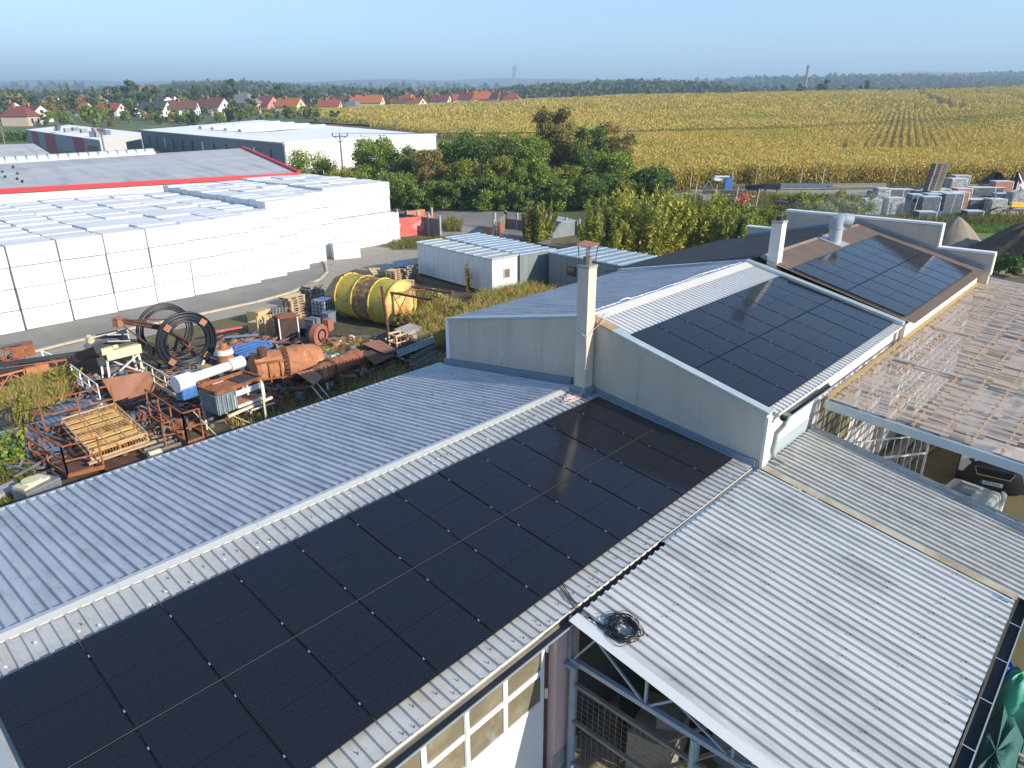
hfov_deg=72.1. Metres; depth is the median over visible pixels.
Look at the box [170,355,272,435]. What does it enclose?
batch hopper
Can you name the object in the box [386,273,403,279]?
pallet
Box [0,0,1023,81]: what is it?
sky
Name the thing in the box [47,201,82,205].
foam block
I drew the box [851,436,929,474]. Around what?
barred gate
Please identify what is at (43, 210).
foam block
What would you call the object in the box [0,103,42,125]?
house
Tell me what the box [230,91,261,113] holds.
house
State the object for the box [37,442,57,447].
blue board
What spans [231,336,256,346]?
steel beam
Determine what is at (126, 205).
foam block
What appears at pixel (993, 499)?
car
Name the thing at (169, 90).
leafy tree
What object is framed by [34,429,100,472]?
deck frame
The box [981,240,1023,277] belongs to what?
sandy strip
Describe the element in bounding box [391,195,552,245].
access road
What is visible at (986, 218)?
yard weeds
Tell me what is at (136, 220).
foam block
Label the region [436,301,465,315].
shrub
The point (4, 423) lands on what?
dark board
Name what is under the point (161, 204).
foam block
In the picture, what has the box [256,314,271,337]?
pallet
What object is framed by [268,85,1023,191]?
maize field
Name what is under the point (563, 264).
site cabin
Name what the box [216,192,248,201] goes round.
foam block
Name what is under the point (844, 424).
window
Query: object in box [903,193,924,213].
stone pallet
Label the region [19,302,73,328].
foam block
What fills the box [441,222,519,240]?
entrance road
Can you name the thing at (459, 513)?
solar panel
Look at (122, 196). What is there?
foam block
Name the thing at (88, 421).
slatted cage
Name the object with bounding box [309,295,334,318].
liquid tank
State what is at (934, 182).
pallet
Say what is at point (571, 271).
window
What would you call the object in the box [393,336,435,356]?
folded channel
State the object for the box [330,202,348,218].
foam block
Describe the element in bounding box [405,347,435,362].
old board
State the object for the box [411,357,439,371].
old board
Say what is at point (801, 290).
solar panel
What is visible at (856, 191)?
builders yard
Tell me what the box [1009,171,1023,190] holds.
dark sheeting
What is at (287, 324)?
rust cabinet
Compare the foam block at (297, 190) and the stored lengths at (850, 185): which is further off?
the stored lengths at (850, 185)
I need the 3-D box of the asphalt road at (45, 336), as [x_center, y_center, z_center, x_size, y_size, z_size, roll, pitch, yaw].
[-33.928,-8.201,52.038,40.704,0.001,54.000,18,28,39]
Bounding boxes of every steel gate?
[399,215,432,236]
[484,222,503,235]
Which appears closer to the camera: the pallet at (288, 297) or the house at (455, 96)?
the pallet at (288, 297)
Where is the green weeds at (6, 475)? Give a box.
[0,284,549,506]
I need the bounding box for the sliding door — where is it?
[375,635,548,767]
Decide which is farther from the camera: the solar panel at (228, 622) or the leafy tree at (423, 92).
the leafy tree at (423, 92)
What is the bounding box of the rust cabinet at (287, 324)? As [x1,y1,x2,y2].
[274,312,299,341]
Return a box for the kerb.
[0,261,327,360]
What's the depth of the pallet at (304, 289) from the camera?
41.91 m
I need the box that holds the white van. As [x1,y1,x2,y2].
[955,390,1023,494]
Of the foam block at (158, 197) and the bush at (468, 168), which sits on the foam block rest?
the foam block at (158, 197)
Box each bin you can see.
[299,325,311,336]
[304,316,320,325]
[321,310,336,322]
[332,308,343,319]
[697,194,718,203]
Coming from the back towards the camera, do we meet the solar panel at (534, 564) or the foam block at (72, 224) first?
the foam block at (72, 224)
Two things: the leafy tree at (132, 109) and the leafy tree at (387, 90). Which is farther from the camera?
the leafy tree at (387, 90)
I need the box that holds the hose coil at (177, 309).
[136,303,192,357]
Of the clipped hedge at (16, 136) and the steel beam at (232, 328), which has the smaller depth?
the steel beam at (232, 328)
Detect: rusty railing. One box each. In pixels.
[22,424,104,477]
[37,385,114,430]
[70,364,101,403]
[139,360,180,399]
[144,389,204,444]
[160,419,184,446]
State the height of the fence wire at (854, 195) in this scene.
1.410 m
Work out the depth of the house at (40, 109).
272.50 m
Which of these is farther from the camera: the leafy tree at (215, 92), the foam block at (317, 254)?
the leafy tree at (215, 92)
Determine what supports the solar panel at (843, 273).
on the workshop building at (790, 242)
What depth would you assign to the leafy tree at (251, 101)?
340.99 m
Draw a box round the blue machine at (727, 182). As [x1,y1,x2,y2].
[703,176,732,189]
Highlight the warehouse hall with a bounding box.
[0,146,300,204]
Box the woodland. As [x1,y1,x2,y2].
[0,70,1023,98]
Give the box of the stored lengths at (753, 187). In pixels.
[745,185,761,192]
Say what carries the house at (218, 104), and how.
on the ground at (940, 467)
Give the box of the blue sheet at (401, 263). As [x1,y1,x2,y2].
[391,261,412,266]
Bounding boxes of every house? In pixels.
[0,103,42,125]
[7,100,20,106]
[23,102,53,121]
[65,100,91,115]
[97,101,128,115]
[137,99,169,117]
[162,96,173,100]
[167,98,201,115]
[198,96,228,115]
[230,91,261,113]
[257,94,276,112]
[273,96,306,113]
[305,99,317,106]
[317,97,343,107]
[341,93,353,103]
[343,98,362,106]
[354,93,385,105]
[392,96,408,104]
[400,92,413,97]
[406,96,427,104]
[429,93,452,103]
[453,94,459,101]
[457,90,472,101]
[472,89,491,101]
[489,89,500,100]
[499,92,507,100]
[502,91,520,100]
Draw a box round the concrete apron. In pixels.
[0,246,418,367]
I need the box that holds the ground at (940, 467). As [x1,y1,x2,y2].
[0,71,1023,767]
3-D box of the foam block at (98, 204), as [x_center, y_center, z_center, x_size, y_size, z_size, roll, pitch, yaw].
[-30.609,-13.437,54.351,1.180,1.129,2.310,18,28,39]
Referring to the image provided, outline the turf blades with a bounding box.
[939,219,1023,232]
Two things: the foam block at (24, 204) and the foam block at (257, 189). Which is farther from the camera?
the foam block at (257, 189)
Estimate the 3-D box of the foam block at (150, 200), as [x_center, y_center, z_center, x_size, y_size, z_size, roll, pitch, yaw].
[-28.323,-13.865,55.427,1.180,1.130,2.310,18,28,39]
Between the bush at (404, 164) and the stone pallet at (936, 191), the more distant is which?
the bush at (404, 164)
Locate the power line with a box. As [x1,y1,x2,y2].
[374,112,1023,133]
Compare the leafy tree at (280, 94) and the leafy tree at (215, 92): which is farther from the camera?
the leafy tree at (280, 94)
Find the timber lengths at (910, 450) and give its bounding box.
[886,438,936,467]
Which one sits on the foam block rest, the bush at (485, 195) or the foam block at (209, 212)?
the foam block at (209, 212)
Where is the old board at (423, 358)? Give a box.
[408,350,438,366]
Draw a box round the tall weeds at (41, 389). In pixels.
[0,278,563,425]
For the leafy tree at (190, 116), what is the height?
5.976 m
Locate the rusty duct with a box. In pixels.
[285,348,363,400]
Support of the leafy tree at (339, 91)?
on the ground at (940, 467)
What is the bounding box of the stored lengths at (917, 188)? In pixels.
[875,186,921,189]
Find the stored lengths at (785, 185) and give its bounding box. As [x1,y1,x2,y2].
[780,183,832,189]
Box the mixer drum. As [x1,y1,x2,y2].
[244,343,323,391]
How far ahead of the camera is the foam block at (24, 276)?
38.20 m
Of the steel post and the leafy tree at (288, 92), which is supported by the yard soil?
the steel post
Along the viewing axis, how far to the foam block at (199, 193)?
57.78 m
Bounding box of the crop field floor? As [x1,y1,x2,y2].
[325,96,1022,154]
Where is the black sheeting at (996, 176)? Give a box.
[979,172,1006,183]
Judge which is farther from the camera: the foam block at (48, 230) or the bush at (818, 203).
the bush at (818, 203)
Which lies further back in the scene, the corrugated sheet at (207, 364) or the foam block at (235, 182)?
the foam block at (235, 182)
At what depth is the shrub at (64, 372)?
30.04 m
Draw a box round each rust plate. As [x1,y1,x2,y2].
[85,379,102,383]
[102,371,158,407]
[362,340,395,353]
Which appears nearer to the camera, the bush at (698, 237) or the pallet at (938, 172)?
the bush at (698, 237)
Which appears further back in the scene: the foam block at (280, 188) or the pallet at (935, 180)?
the pallet at (935, 180)
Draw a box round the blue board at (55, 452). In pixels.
[47,447,59,454]
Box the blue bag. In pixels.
[1004,660,1013,677]
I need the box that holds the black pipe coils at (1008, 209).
[987,207,1023,215]
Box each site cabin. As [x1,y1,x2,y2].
[416,238,518,291]
[445,232,555,285]
[548,245,657,287]
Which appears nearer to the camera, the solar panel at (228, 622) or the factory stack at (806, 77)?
the solar panel at (228, 622)
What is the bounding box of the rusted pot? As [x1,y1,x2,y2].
[215,343,233,363]
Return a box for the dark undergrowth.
[221,349,446,429]
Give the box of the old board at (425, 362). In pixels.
[410,354,440,369]
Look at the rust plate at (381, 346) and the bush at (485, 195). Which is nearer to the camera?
the rust plate at (381, 346)
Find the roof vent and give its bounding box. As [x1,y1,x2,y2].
[819,213,854,246]
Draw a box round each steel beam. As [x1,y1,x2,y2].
[215,325,244,332]
[217,332,238,339]
[221,333,258,338]
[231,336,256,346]
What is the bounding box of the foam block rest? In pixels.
[241,174,389,246]
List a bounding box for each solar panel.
[0,642,134,767]
[71,730,158,767]
[80,603,220,729]
[137,680,291,767]
[161,570,293,679]
[223,638,374,767]
[231,541,356,637]
[292,516,411,600]
[296,601,438,720]
[347,493,460,567]
[359,569,493,673]
[395,473,502,540]
[414,541,541,633]
[438,454,541,515]
[462,516,582,598]
[477,438,575,493]
[505,494,619,567]
[511,423,605,474]
[543,409,634,456]
[543,475,652,540]
[573,396,659,439]
[578,457,681,516]
[608,440,708,495]
[631,325,717,368]
[637,425,732,475]
[656,316,738,356]
[677,308,757,345]
[696,357,789,406]
[698,301,774,336]
[717,294,791,327]
[719,346,808,392]
[735,287,806,318]
[740,337,825,379]
[751,282,820,311]
[759,328,841,368]
[766,276,833,304]
[777,319,855,357]
[793,263,857,290]
[793,312,868,347]
[806,258,868,284]
[808,305,881,338]
[819,254,878,279]
[822,298,893,330]
[830,250,888,274]
[840,246,898,268]
[847,285,915,316]
[851,242,906,263]
[860,280,925,308]
[861,238,914,259]
[870,235,922,255]
[870,274,934,301]
[881,269,942,295]
[891,265,950,290]
[899,260,957,284]
[909,256,964,279]
[917,252,971,275]
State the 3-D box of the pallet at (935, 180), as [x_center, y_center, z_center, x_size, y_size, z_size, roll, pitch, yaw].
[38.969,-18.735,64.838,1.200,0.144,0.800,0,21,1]
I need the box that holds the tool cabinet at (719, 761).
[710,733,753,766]
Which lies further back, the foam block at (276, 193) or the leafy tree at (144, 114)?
the leafy tree at (144, 114)
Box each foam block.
[0,207,18,211]
[0,211,25,213]
[0,212,34,216]
[0,214,39,220]
[0,226,20,230]
[0,229,26,234]
[0,232,28,235]
[0,233,39,239]
[0,236,44,242]
[0,238,58,266]
[0,246,8,268]
[0,268,13,290]
[0,289,18,312]
[0,310,24,334]
[1,216,46,222]
[2,201,40,204]
[6,203,43,206]
[7,219,48,225]
[9,261,63,288]
[11,203,49,207]
[11,220,57,226]
[14,282,68,308]
[17,205,55,209]
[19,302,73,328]
[20,223,61,229]
[21,207,59,210]
[23,223,71,232]
[26,208,62,211]
[30,227,76,232]
[31,209,73,214]
[35,228,85,235]
[37,198,74,202]
[40,212,74,215]
[42,200,78,203]
[42,231,89,238]
[43,212,85,218]
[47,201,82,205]
[48,214,91,219]
[50,233,104,259]
[52,202,88,207]
[55,216,96,222]
[58,203,96,208]
[59,254,108,279]
[60,218,104,223]
[64,206,99,208]
[64,274,112,299]
[68,220,109,226]
[68,293,117,319]
[71,206,107,210]
[73,196,108,199]
[74,208,112,211]
[74,221,116,228]
[79,198,113,201]
[81,222,127,231]
[82,209,121,214]
[84,198,119,202]
[88,210,128,216]
[88,226,132,232]
[91,200,122,203]
[94,212,129,217]
[95,201,130,205]
[95,228,146,252]
[100,213,142,219]
[101,201,137,206]
[104,193,133,196]
[105,248,150,272]
[108,203,145,208]
[108,267,154,291]
[109,194,143,198]
[110,216,148,220]
[113,286,157,310]
[114,205,150,209]
[116,196,149,199]
[116,218,157,222]
[120,206,158,210]
[123,197,155,200]
[126,220,162,226]
[127,208,162,212]
[130,220,174,227]
[133,199,166,202]
[134,209,171,213]
[137,223,185,246]
[141,200,175,204]
[142,192,172,195]
[142,210,179,216]
[147,193,180,197]
[147,202,178,205]
[147,243,189,265]
[149,211,189,218]
[151,261,191,284]
[153,195,182,198]
[153,203,188,207]
[155,279,194,302]
[156,214,195,220]
[159,195,192,198]
[160,204,197,208]
[163,183,194,191]
[166,216,207,220]
[167,196,198,200]
[170,185,195,192]
[170,206,204,210]
[173,218,217,240]
[174,198,202,202]
[175,185,206,194]
[178,208,210,211]
[179,199,211,202]
[182,187,212,194]
[186,200,221,203]
[186,237,222,258]
[188,188,217,196]
[188,209,217,213]
[190,255,226,277]
[191,210,230,215]
[192,272,228,294]
[195,182,218,185]
[195,189,228,197]
[195,202,229,206]
[199,212,238,216]
[202,190,235,198]
[206,184,231,186]
[208,213,249,235]
[209,185,240,187]
[209,192,235,199]
[209,204,245,208]
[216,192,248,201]
[217,180,242,182]
[217,206,254,210]
[218,232,253,252]
[222,181,250,183]
[223,186,253,190]
[223,249,257,270]
[224,193,256,203]
[226,266,260,287]
[228,182,257,184]
[230,187,256,191]
[231,208,257,211]
[232,194,266,203]
[235,209,272,228]
[236,183,265,185]
[237,188,269,191]
[240,196,268,205]
[248,190,274,192]
[248,196,283,207]
[250,226,277,244]
[253,190,284,193]
[254,243,284,263]
[256,184,286,187]
[256,198,294,218]
[258,260,286,279]
[262,191,293,195]
[267,187,294,189]
[268,193,298,195]
[273,216,299,236]
[277,188,301,190]
[277,234,304,253]
[281,194,312,212]
[285,251,309,271]
[287,189,307,191]
[294,190,316,192]
[294,211,317,229]
[298,190,329,208]
[299,228,321,246]
[304,245,326,263]
[312,207,333,224]
[318,223,337,240]
[322,239,341,256]
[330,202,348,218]
[330,240,360,259]
[334,218,357,236]
[338,234,358,240]
[348,199,369,216]
[349,214,378,232]
[358,230,379,247]
[369,196,389,212]
[371,211,398,229]
[379,227,399,243]
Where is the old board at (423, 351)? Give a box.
[409,344,438,358]
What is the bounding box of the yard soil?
[0,269,478,485]
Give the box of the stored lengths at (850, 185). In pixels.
[832,183,886,189]
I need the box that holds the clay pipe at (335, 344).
[331,341,338,347]
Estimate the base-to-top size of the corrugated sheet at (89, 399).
0.084 m
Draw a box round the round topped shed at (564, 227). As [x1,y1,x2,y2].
[536,214,577,237]
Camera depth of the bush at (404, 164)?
84.80 m
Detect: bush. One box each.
[285,147,341,175]
[326,165,359,177]
[350,135,397,178]
[353,172,381,179]
[373,176,413,210]
[375,168,417,207]
[386,144,419,179]
[406,177,447,210]
[408,148,446,199]
[432,137,466,178]
[432,176,483,208]
[441,126,515,183]
[442,157,480,201]
[472,171,516,210]
[483,155,514,207]
[496,154,514,182]
[500,129,556,185]
[506,182,545,210]
[509,156,554,197]
[520,206,535,242]
[524,198,559,241]
[526,105,576,177]
[537,177,578,210]
[543,163,583,202]
[568,125,609,181]
[572,172,614,206]
[577,173,613,200]
[577,196,638,249]
[588,148,639,186]
[597,184,701,255]
[598,121,638,177]
[611,179,648,199]
[635,163,675,196]
[642,174,679,202]
[653,188,740,252]
[703,208,759,259]
[729,200,762,218]
[730,212,763,238]
[748,209,785,226]
[760,189,821,219]
[780,206,841,217]
[801,189,865,214]
[830,193,877,215]
[992,244,1023,275]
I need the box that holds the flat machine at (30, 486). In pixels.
[11,474,65,502]
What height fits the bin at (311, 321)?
0.720 m
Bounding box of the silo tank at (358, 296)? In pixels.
[334,271,454,326]
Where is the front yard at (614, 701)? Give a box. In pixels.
[546,693,619,767]
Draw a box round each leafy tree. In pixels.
[0,89,17,100]
[0,97,5,107]
[1,102,9,110]
[6,91,26,105]
[16,89,32,101]
[27,94,40,104]
[37,92,48,99]
[39,95,55,106]
[39,111,55,125]
[41,99,57,118]
[48,95,60,105]
[56,104,65,117]
[61,111,73,124]
[64,93,79,115]
[78,104,101,126]
[83,93,97,107]
[93,97,104,106]
[99,108,110,120]
[99,110,107,121]
[102,86,122,101]
[105,89,113,97]
[105,103,114,119]
[105,116,114,126]
[111,79,136,101]
[112,94,127,107]
[119,110,130,122]
[125,98,138,113]
[125,102,136,116]
[131,84,142,102]
[133,86,150,101]
[136,91,150,105]
[139,109,149,120]
[140,104,152,119]
[141,87,160,100]
[149,103,161,112]
[149,113,155,121]
[154,112,163,124]
[164,86,179,99]
[164,113,171,120]
[169,108,178,116]
[169,113,176,122]
[175,114,180,124]
[178,112,190,124]
[182,84,204,98]
[188,88,193,98]
[188,110,197,124]
[189,93,201,99]
[191,112,200,124]
[200,85,211,95]
[204,90,219,97]
[214,113,221,122]
[217,79,237,98]
[217,112,226,122]
[223,103,234,121]
[226,94,235,112]
[234,103,243,114]
[235,108,246,120]
[241,104,248,118]
[244,94,258,111]
[246,103,257,114]
[261,108,273,119]
[264,83,283,98]
[273,111,279,117]
[276,92,289,97]
[283,105,290,117]
[284,89,291,97]
[287,105,297,118]
[301,89,314,100]
[302,104,311,118]
[306,107,320,122]
[313,94,319,100]
[328,86,336,94]
[329,110,337,121]
[331,89,342,97]
[359,87,368,94]
[383,87,398,103]
[385,94,392,104]
[414,88,426,101]
[426,92,431,100]
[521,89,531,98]
[780,85,788,90]
[795,83,804,91]
[816,79,829,90]
[858,80,870,89]
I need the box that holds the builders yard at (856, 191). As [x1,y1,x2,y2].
[673,183,1023,216]
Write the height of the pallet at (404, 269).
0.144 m
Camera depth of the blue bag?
13.51 m
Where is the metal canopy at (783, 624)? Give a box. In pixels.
[564,426,1023,767]
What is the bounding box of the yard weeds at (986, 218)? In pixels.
[687,177,1023,225]
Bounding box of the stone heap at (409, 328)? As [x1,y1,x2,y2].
[394,323,429,342]
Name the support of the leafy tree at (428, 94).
on the ground at (940, 467)
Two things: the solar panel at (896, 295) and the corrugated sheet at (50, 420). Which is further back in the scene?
the corrugated sheet at (50, 420)
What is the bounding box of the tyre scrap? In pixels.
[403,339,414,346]
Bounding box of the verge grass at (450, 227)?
[389,216,462,249]
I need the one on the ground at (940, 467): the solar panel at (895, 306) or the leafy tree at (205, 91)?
the leafy tree at (205, 91)
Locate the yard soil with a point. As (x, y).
(347, 326)
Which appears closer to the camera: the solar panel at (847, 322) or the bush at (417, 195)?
the solar panel at (847, 322)
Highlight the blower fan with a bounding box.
[309,318,333,346]
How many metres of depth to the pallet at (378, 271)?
50.13 m
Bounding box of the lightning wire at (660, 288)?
[595,262,740,318]
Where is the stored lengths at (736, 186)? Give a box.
[732,185,745,188]
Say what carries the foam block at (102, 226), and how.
on the foam block rest
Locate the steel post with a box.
[380,286,391,344]
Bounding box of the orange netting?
[733,190,755,204]
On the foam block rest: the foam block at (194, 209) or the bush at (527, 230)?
the foam block at (194, 209)
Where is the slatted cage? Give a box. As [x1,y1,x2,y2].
[60,403,156,464]
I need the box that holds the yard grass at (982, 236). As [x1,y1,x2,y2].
[902,213,1011,239]
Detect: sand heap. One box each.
[404,209,424,215]
[941,217,980,247]
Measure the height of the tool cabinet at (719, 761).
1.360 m
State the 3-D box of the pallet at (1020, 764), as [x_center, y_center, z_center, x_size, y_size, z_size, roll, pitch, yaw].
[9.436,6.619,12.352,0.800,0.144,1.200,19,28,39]
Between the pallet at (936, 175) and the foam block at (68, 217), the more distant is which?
the pallet at (936, 175)
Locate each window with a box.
[88,145,97,151]
[504,268,509,278]
[567,266,575,276]
[815,392,828,429]
[823,379,847,435]
[837,370,859,439]
[854,356,876,430]
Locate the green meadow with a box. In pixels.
[0,142,28,144]
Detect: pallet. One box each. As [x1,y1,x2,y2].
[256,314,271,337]
[263,316,276,337]
[272,307,286,315]
[279,293,304,300]
[280,296,304,303]
[280,298,304,305]
[280,301,304,308]
[281,303,306,310]
[284,306,306,312]
[295,310,307,316]
[299,285,322,291]
[300,290,324,296]
[301,282,324,289]
[301,287,324,293]
[305,292,324,298]
[367,268,385,276]
[385,267,401,272]
[385,270,402,274]
[386,272,402,277]
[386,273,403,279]
[397,267,416,271]
[399,263,417,268]
[401,268,418,272]
[403,270,418,275]
[860,198,882,215]
[872,187,890,198]
[880,196,904,215]
[890,188,904,196]
[901,188,913,198]
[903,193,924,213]
[910,190,922,192]
[913,210,937,219]
[915,195,941,211]
[922,193,943,210]
[924,185,941,186]
[924,186,941,188]
[925,181,942,183]
[926,180,943,181]
[927,176,944,178]
[928,175,945,176]
[928,190,947,192]
[929,170,946,171]
[929,171,946,173]
[930,166,947,168]
[931,163,949,164]
[931,165,948,166]
[940,192,964,212]
[943,177,967,188]
[948,191,970,208]
[949,175,970,183]
[951,187,973,197]
[960,209,984,218]
[965,186,996,197]
[967,198,985,210]
[983,198,1007,214]
[988,180,1014,191]
[991,186,1004,191]
[991,192,1005,197]
[1005,191,1023,203]
[1016,744,1023,767]
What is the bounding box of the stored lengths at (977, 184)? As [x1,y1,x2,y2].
[967,184,988,185]
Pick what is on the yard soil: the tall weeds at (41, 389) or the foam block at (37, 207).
the tall weeds at (41, 389)
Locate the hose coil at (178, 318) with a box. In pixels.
[155,311,216,367]
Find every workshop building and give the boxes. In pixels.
[0,240,758,767]
[444,258,904,501]
[604,199,996,452]
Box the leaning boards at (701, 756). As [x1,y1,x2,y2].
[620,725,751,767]
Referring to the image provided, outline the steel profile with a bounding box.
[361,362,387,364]
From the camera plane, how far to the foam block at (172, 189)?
60.79 m
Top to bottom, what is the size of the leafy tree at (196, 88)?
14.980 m
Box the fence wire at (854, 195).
[695,185,1016,210]
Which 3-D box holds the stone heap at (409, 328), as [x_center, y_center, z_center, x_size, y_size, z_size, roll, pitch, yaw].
[-5.196,-2.625,36.523,1.363,0.689,1.746,18,28,39]
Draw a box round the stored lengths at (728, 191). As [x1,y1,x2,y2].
[702,189,747,193]
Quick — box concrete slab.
[0,481,17,499]
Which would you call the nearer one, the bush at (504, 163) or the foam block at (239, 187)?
the foam block at (239, 187)
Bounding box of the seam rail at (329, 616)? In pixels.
[68,425,660,767]
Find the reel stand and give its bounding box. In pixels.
[111,315,210,366]
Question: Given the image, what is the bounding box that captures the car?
[945,479,1006,510]
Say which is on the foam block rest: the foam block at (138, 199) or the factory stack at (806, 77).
the foam block at (138, 199)
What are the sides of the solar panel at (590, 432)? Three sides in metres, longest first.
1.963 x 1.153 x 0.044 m
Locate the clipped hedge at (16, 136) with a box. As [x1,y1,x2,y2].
[0,130,28,141]
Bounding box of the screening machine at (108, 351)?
[75,329,142,377]
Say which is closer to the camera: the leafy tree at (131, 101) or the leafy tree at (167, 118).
the leafy tree at (167, 118)
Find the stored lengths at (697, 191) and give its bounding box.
[691,190,702,192]
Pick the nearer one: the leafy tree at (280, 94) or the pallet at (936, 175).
the pallet at (936, 175)
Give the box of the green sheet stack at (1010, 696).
[989,666,1023,729]
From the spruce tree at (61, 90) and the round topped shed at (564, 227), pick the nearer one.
the round topped shed at (564, 227)
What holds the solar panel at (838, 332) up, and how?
on the workshop building at (533, 336)
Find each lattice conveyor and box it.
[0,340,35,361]
[0,351,103,382]
[0,361,49,388]
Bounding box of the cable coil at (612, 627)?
[560,584,644,646]
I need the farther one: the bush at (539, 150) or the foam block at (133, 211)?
the bush at (539, 150)
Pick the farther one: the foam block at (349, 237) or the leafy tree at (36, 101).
the leafy tree at (36, 101)
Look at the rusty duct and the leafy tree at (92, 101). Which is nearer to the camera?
the rusty duct
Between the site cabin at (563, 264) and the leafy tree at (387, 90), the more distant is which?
the leafy tree at (387, 90)
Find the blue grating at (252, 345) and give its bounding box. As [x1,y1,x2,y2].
[232,339,272,356]
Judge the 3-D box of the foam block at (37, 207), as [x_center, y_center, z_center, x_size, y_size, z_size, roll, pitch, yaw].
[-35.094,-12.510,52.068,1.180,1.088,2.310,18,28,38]
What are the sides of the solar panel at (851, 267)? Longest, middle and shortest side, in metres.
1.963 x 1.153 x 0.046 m
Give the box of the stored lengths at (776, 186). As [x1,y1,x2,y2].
[761,183,780,192]
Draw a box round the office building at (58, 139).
[26,124,143,153]
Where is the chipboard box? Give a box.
[246,306,271,321]
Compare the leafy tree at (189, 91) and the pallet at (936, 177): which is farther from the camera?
the leafy tree at (189, 91)
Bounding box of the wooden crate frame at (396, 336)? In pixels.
[388,330,408,349]
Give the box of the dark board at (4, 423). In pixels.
[0,407,14,428]
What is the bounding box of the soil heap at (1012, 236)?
[968,222,1023,267]
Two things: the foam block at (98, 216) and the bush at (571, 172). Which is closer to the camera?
the foam block at (98, 216)
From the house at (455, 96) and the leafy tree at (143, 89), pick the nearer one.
the leafy tree at (143, 89)
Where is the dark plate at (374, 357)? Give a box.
[363,349,396,364]
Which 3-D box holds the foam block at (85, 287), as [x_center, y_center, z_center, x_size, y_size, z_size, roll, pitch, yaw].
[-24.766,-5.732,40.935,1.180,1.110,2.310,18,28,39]
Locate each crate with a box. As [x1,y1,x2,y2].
[248,318,263,332]
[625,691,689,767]
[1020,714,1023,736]
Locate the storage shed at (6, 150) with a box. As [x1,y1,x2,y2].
[0,144,49,156]
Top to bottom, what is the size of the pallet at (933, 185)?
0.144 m
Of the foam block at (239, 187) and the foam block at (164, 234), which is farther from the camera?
the foam block at (239, 187)
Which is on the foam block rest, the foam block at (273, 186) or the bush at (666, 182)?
the foam block at (273, 186)
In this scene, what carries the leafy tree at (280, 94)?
on the ground at (940, 467)
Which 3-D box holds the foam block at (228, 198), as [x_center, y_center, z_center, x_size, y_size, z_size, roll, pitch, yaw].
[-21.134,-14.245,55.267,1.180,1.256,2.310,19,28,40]
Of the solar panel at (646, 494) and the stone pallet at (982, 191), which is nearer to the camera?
the solar panel at (646, 494)
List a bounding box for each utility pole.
[97,128,104,150]
[332,133,347,167]
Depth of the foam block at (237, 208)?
50.95 m
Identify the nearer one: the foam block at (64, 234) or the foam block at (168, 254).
the foam block at (64, 234)
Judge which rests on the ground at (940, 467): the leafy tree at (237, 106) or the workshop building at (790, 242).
the workshop building at (790, 242)
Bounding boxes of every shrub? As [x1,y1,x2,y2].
[0,395,36,414]
[0,424,27,472]
[48,364,82,383]
[393,310,425,327]
[416,288,443,308]
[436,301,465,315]
[443,218,463,226]
[464,264,472,291]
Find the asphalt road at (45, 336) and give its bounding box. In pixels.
[0,262,325,361]
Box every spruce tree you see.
[57,106,65,125]
[59,86,65,105]
[60,93,66,110]
[65,83,71,98]
[115,86,121,99]
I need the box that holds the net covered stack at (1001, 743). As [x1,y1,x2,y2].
[971,705,1023,767]
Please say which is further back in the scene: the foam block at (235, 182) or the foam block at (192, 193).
the foam block at (235, 182)
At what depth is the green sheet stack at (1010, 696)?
13.33 m
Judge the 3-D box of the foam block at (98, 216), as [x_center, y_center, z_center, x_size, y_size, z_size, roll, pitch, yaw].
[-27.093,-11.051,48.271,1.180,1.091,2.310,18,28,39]
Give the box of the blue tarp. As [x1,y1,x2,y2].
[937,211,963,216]
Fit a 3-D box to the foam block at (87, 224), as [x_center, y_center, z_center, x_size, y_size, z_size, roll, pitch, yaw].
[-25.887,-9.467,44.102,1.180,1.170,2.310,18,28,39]
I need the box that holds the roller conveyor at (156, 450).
[109,417,187,458]
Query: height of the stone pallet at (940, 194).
1.915 m
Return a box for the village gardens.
[0,115,336,131]
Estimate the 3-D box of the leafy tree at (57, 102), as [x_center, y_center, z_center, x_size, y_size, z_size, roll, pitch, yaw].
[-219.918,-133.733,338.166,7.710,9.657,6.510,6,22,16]
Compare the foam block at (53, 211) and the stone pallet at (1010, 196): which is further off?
the stone pallet at (1010, 196)
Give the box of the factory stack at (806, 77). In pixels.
[804,65,808,85]
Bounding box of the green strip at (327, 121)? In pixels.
[306,120,379,124]
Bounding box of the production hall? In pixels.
[138,120,436,171]
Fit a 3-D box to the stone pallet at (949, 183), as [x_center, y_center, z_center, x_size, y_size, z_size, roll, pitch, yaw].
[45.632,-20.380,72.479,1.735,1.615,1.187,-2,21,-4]
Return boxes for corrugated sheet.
[0,420,54,450]
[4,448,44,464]
[37,397,101,430]
[86,394,125,424]
[163,360,216,373]
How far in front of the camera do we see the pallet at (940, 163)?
63.99 m
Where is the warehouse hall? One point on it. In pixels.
(28, 178)
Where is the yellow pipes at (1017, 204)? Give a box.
[1009,202,1023,207]
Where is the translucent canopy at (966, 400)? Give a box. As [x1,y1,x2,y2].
[824,277,1023,474]
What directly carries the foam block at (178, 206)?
on the foam block rest
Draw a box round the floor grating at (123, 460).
[99,445,153,471]
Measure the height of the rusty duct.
1.513 m
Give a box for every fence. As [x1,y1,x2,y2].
[386,209,441,236]
[492,210,506,235]
[504,212,580,234]
[570,682,707,767]
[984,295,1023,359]
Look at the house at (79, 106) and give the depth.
331.01 m

